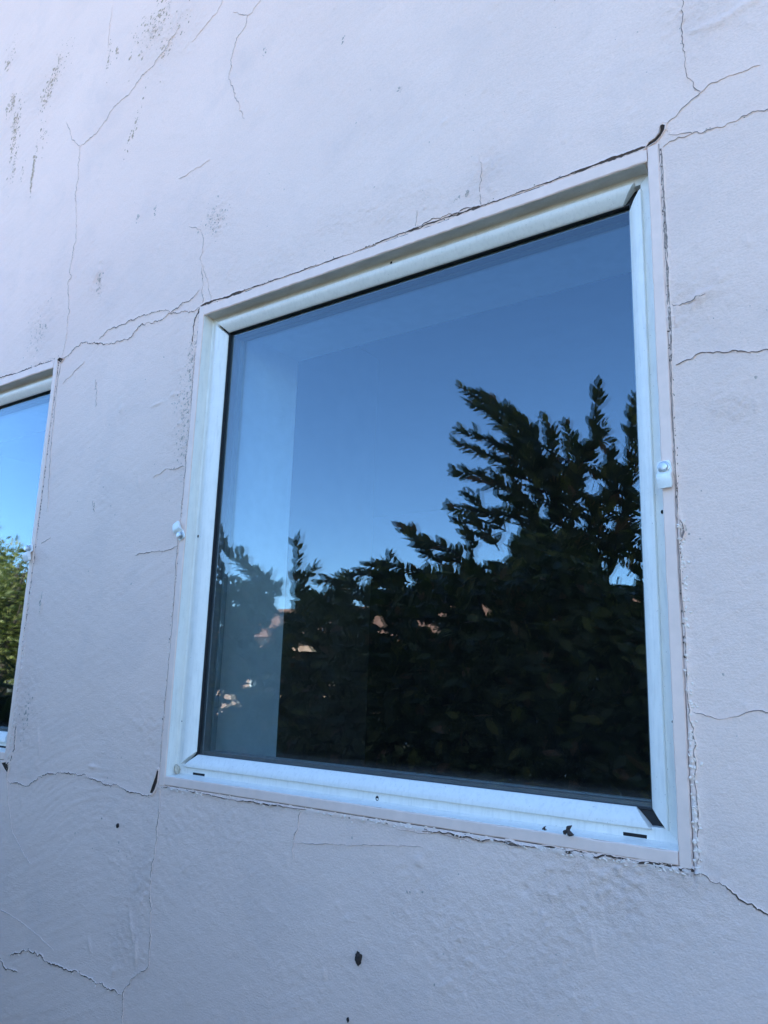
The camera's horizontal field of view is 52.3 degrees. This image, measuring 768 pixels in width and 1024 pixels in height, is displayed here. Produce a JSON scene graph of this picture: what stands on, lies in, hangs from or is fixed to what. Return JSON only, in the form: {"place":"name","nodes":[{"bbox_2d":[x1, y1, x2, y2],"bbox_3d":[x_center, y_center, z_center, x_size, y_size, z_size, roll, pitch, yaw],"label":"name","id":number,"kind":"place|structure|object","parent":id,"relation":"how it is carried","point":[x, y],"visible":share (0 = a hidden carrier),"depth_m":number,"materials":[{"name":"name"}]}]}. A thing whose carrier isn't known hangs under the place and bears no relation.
{"place":"outdoors","nodes":[
{"label":"outdoors","id":0,"kind":"place"},
{"bbox_2d":[0,456,40,726],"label":"room wall","id":1,"kind":"structure","parent":0,"point":[19,483],"depth_m":5.06,"materials":[{"name":"clear glass"}]},
{"bbox_2d":[365,488,650,798],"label":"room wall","id":2,"kind":"structure","parent":0,"point":[506,642],"depth_m":5.70,"materials":[{"name":"clear glass"}]},
{"label":"room floor","id":3,"kind":"structure","parent":0,"visible":0},
{"bbox_2d":[276,346,377,766],"bbox_3d":[-0.268,0.480,2.823,0.050,2.430,0.650,-7,-15,35],"label":"room partition","id":4,"kind":"object","parent":3,"relation":"on","point":[323,686],"visible":0.42,"depth_m":2.92,"materials":[{"name":"glass"}]},
{"label":"ground","id":5,"kind":"structure","parent":0,"visible":0},
{"bbox_2d":[0,0,767,1023],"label":"house","id":6,"kind":"structure","parent":5,"relation":"on","point":[168,168],"depth_m":1.49,"materials":[{"name":"paint"}]},
{"bbox_2d":[0,358,58,760],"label":"window","id":7,"kind":"structure","parent":6,"relation":"attached to","point":[29,388],"depth_m":2.04,"materials":[{"name":"paint"}]},
{"bbox_2d":[355,951,361,965],"bbox_3d":[-0.039,0.683,1.195,0.012,0.021,0.010,-7,-15,35],"label":"mud lump","id":8,"kind":"object","parent":6,"relation":"attached to","point":[358,957],"visible":1,"depth_m":1.19,"materials":[{"name":"brown soil"}]},
{"bbox_2d":[159,144,693,868],"bbox_3d":[0.000,-0.001,1.373,1.012,1.005,0.100,-7,-15,35],"label":"window","id":9,"kind":"structure","parent":6,"relation":"attached to","point":[609,196],"depth_m":1.29,"materials":[{"name":"paint"}]},
{"bbox_2d":[563,825,573,835],"bbox_3d":[0.246,0.425,1.043,0.015,0.014,0.007,-7,-15,35],"label":"dead leaf","id":10,"kind":"object","parent":9,"relation":"on","point":[567,831],"visible":1,"depth_m":1.04,"materials":[{"name":"brown plant"}]}
]}

